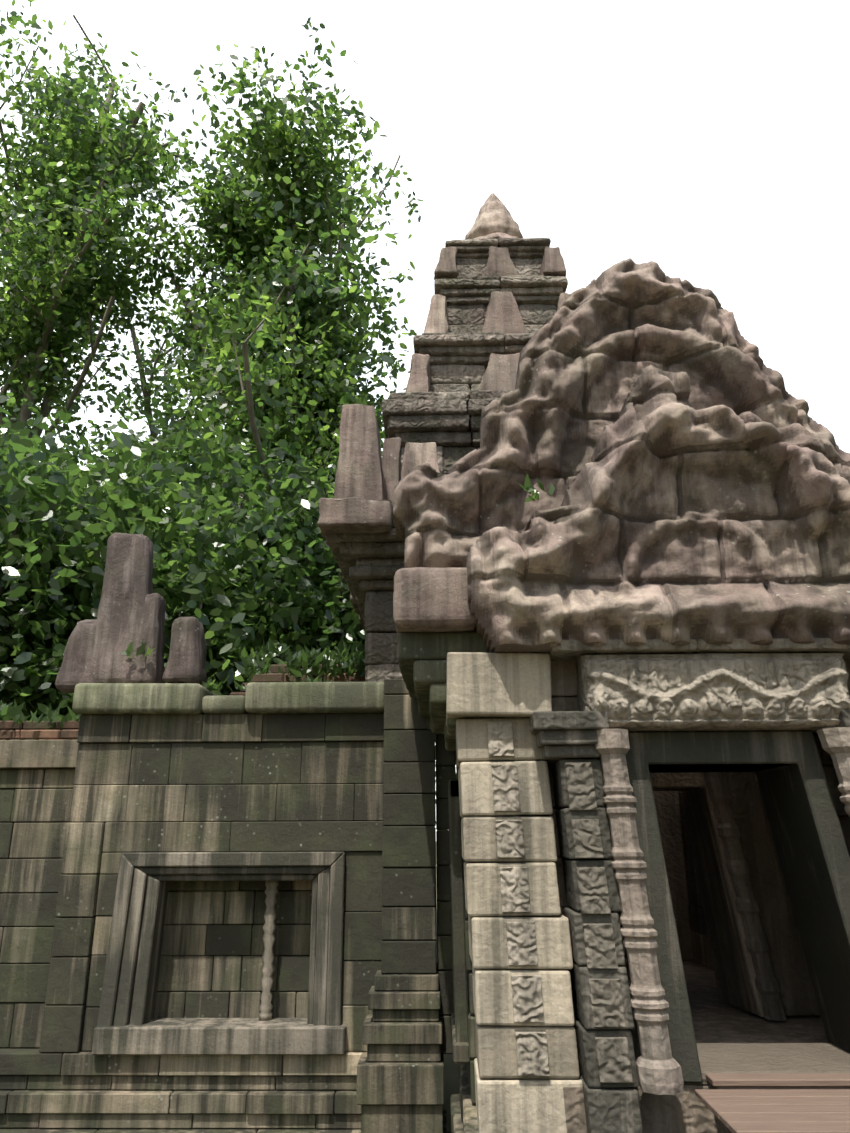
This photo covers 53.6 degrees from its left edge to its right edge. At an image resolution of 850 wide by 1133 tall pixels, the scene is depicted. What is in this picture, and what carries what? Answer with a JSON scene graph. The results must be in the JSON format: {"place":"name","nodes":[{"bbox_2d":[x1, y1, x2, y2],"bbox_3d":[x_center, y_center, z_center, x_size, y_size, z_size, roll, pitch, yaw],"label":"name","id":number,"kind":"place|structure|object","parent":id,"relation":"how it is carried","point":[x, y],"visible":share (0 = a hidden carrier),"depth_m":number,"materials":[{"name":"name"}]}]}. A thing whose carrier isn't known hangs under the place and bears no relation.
{"place":"outdoors","nodes":[
{"label":"outdoors","id":0,"kind":"place"},
{"bbox_2d":[0,740,78,1047],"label":"gallery wall","id":1,"kind":"structure","parent":0,"point":[36,782],"depth_m":8.18,"materials":[{"name":"grey stone"}]},
{"bbox_2d":[0,0,234,484],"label":"tree","id":2,"kind":"object","parent":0,"point":[47,198],"depth_m":26.20,"materials":[{"name":"green plant"}]},
{"bbox_2d":[105,17,422,577],"bbox_3d":[-3.969,-3.137,23.285,11.593,25.717,14.670,-1,-18,1],"label":"tree","id":3,"kind":"object","parent":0,"point":[260,207],"depth_m":24.44,"materials":[{"name":"green plant"}]},
{"bbox_2d":[347,851,459,1131],"bbox_3d":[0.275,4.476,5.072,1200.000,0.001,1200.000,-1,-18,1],"label":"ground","id":4,"kind":"structure","parent":0,"point":[451,1077],"depth_m":9.83,"materials":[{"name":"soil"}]},
{"bbox_2d":[0,461,58,720],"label":"shrub","id":5,"kind":"object","parent":4,"relation":"on","point":[6,462],"depth_m":17.78,"materials":[{"name":"green plant"}]},
{"bbox_2d":[0,409,108,702],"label":"bush","id":6,"kind":"object","parent":4,"relation":"on","point":[38,420],"depth_m":17.71,"materials":[{"name":"green plant"}]},
{"bbox_2d":[0,389,112,486],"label":"tree","id":7,"kind":"object","parent":4,"relation":"on","point":[11,400],"depth_m":22.23,"materials":[{"name":"green plant"}]},
{"bbox_2d":[2,436,166,712],"bbox_3d":[-9.340,2.867,23.362,8.390,14.355,8.751,-1,-18,1],"label":"forest tree","id":8,"kind":"object","parent":4,"relation":"on","point":[81,462],"depth_m":24.32,"materials":[{"name":"green plant"}]},
{"bbox_2d":[0,395,236,720],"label":"bush","id":9,"kind":"object","parent":4,"relation":"on","point":[50,553],"depth_m":14.50,"materials":[{"name":"green plant"}]},
{"bbox_2d":[0,423,333,719],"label":"bush","id":10,"kind":"object","parent":4,"relation":"on","point":[194,571],"depth_m":15.74,"materials":[{"name":"green plant"}]},
{"bbox_2d":[8,359,341,719],"bbox_3d":[-5.979,2.065,20.238,8.513,13.952,8.374,-1,-18,1],"label":"bush","id":11,"kind":"object","parent":4,"relation":"on","point":[185,443],"depth_m":19.83,"materials":[{"name":"green plant"}]},
{"bbox_2d":[93,274,259,484],"bbox_3d":[-9.409,0.159,34.415,10.703,26.291,10.191,-1,-18,1],"label":"tree","id":12,"kind":"object","parent":4,"relation":"on","point":[168,395],"depth_m":34.95,"materials":[{"name":"green plant"}]},
{"bbox_2d":[0,713,384,1132],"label":"gallery wall","id":13,"kind":"structure","parent":4,"relation":"on","point":[308,782],"depth_m":8.07,"materials":[{"name":"grey stone"}]},
{"bbox_2d":[0,664,365,739],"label":"bricks","id":14,"kind":"object","parent":13,"relation":"attached to","point":[28,730],"visible":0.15,"depth_m":9.73,"materials":[{"name":"stone"}]},
{"bbox_2d":[0,473,554,729],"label":"wall weeds","id":15,"kind":"object","parent":14,"relation":"on","point":[347,665],"depth_m":9.66,"materials":[{"name":"green plant"}]},
{"bbox_2d":[91,851,346,1054],"bbox_3d":[-1.834,3.578,7.900,2.250,1.700,0.440,-1,-18,1],"label":"window frame","id":16,"kind":"object","parent":13,"relation":"attached to","point":[128,1023],"visible":0.92,"depth_m":7.76,"materials":[{"name":"grey stone"}]},
{"bbox_2d":[258,881,278,1020],"bbox_3d":[-1.487,3.631,8.003,0.140,1.220,0.136,-1,-18,1],"label":"baluster","id":17,"kind":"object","parent":16,"relation":"in","point":[267,969],"depth_m":7.96,"materials":[{"name":"grey stone"}]},
{"bbox_2d":[72,681,384,714],"bbox_3d":[-1.950,1.444,8.841,3.151,0.312,0.960,-1,-18,1],"label":"wall coping","id":18,"kind":"object","parent":13,"relation":"on","point":[196,698],"visible":0.71,"depth_m":8.39,"materials":[{"name":"grey stone"}]},
{"bbox_2d":[55,532,206,692],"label":"gallery crest stones","id":19,"kind":"object","parent":18,"relation":"on","point":[131,607],"visible":0.79,"depth_m":8.89,"materials":[{"name":"grey stone"}]},
{"bbox_2d":[181,443,329,527],"bbox_3d":[-5.394,3.141,24.080,10.398,14.252,8.759,-1,-18,1],"label":"shrub","id":20,"kind":"object","parent":4,"relation":"on","point":[278,499],"depth_m":23.52,"materials":[{"name":"green plant"}]},
{"bbox_2d":[152,422,436,829],"bbox_3d":[-2.242,2.800,18.695,8.587,11.572,6.825,-1,-18,1],"label":"shrub","id":21,"kind":"object","parent":4,"relation":"on","point":[329,607],"depth_m":17.95,"materials":[{"name":"green plant"}]},
{"bbox_2d":[270,465,435,772],"bbox_3d":[-3.081,3.814,23.429,8.372,12.538,7.929,-1,-18,1],"label":"forest tree","id":22,"kind":"object","parent":4,"relation":"on","point":[301,480],"depth_m":22.85,"materials":[{"name":"green plant"}]},
{"bbox_2d":[316,578,456,794],"bbox_3d":[-0.941,3.672,21.130,7.992,11.388,7.755,-1,-18,1],"label":"forest tree","id":23,"kind":"object","parent":4,"relation":"on","point":[435,743],"depth_m":19.13,"materials":[{"name":"green plant"}]},
{"bbox_2d":[352,679,455,1132],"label":"corner pier","id":24,"kind":"structure","parent":4,"relation":"on","point":[407,1035],"depth_m":7.58,"materials":[{"name":"stone"}]},
{"bbox_2d":[446,750,478,1132],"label":"porch side wall","id":25,"kind":"structure","parent":4,"relation":"on","point":[463,1112],"depth_m":6.35,"materials":[{"name":"grey stone"}]},
{"bbox_2d":[0,0,849,830],"label":"sky","id":26,"kind":"structure","parent":0,"point":[707,142],"materials":[{"name":"white"}]},
{"bbox_2d":[397,632,489,750],"bbox_3d":[0.191,1.149,7.331,0.778,0.720,2.020,-1,-18,1],"label":"corbel","id":27,"kind":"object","parent":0,"point":[422,658],"depth_m":6.45,"materials":[{"name":"grey stone"}]},
{"bbox_2d":[446,652,582,1132],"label":"pilaster","id":28,"kind":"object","parent":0,"point":[482,689],"depth_m":5.78,"materials":[{"name":"beige stone"}]},
{"bbox_2d":[541,659,849,1132],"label":"interior walls","id":29,"kind":"structure","parent":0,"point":[735,1031],"depth_m":7.61,"materials":[{"name":"grey stone"}]},
{"bbox_2d":[393,567,475,635],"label":"naga corner blocks","id":30,"kind":"structure","parent":29,"relation":"on","point":[426,599],"depth_m":6.34,"materials":[{"name":"brown stone"}]},
{"bbox_2d":[393,258,849,567],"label":"pediment","id":31,"kind":"structure","parent":30,"relation":"on","point":[591,350],"depth_m":7.28,"materials":[{"name":"brown stone"}]},
{"bbox_2d":[325,238,567,681],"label":"tower tiers","id":32,"kind":"object","parent":29,"relation":"on","point":[444,413],"visible":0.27,"depth_m":9.93,"materials":[{"name":"stone"}]},
{"bbox_2d":[317,193,569,545],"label":"tower finials","id":33,"kind":"object","parent":32,"relation":"on","point":[368,477],"visible":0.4,"depth_m":9.51,"materials":[{"name":"brown stone"}]},
{"bbox_2d":[487,721,632,1082],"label":"carved relief panels","id":34,"kind":"object","parent":29,"relation":"attached to","point":[613,1061],"visible":0.81,"depth_m":5.62,"materials":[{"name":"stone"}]},
{"bbox_2d":[466,364,849,653],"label":"pediment","id":35,"kind":"structure","parent":29,"relation":"on","point":[675,519],"depth_m":6.25,"materials":[{"name":"brown stone"}]},
{"bbox_2d":[529,709,849,1132],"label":"door pilasters","id":36,"kind":"object","parent":29,"relation":"attached to","point":[563,738],"depth_m":5.64,"materials":[{"name":"grey stone"}]},
{"bbox_2d":[549,638,849,660],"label":"cornice","id":37,"kind":"structure","parent":29,"relation":"on","point":[569,650],"depth_m":6.04,"materials":[{"name":"stone"}]},
{"bbox_2d":[626,731,849,1082],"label":"door frame","id":38,"kind":"object","parent":29,"relation":"in","point":[786,767],"visible":0.71,"depth_m":6.00,"materials":[{"name":"grey stone"}]},
{"bbox_2d":[703,772,787,1020],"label":"colonettes","id":39,"kind":"object","parent":29,"relation":"on","point":[767,983],"visible":0.42,"depth_m":7.52,"materials":[{"name":"stone"}]},
{"bbox_2d":[595,727,849,1094],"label":"door colonettes","id":40,"kind":"object","parent":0,"point":[658,1068],"depth_m":5.53,"materials":[{"name":"grey stone"}]},
{"bbox_2d":[575,653,849,731],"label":"door lintel","id":41,"kind":"structure","parent":40,"relation":"on","point":[727,692],"depth_m":5.95,"materials":[{"name":"grey stone"}]},
{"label":"terrace paving","id":42,"kind":"structure","parent":0,"visible":0},
{"bbox_2d":[695,1073,849,1132],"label":"wooden steps","id":43,"kind":"structure","parent":42,"relation":"on","point":[776,1102],"depth_m":5.02,"materials":[{"name":"brown wood"}]}
]}

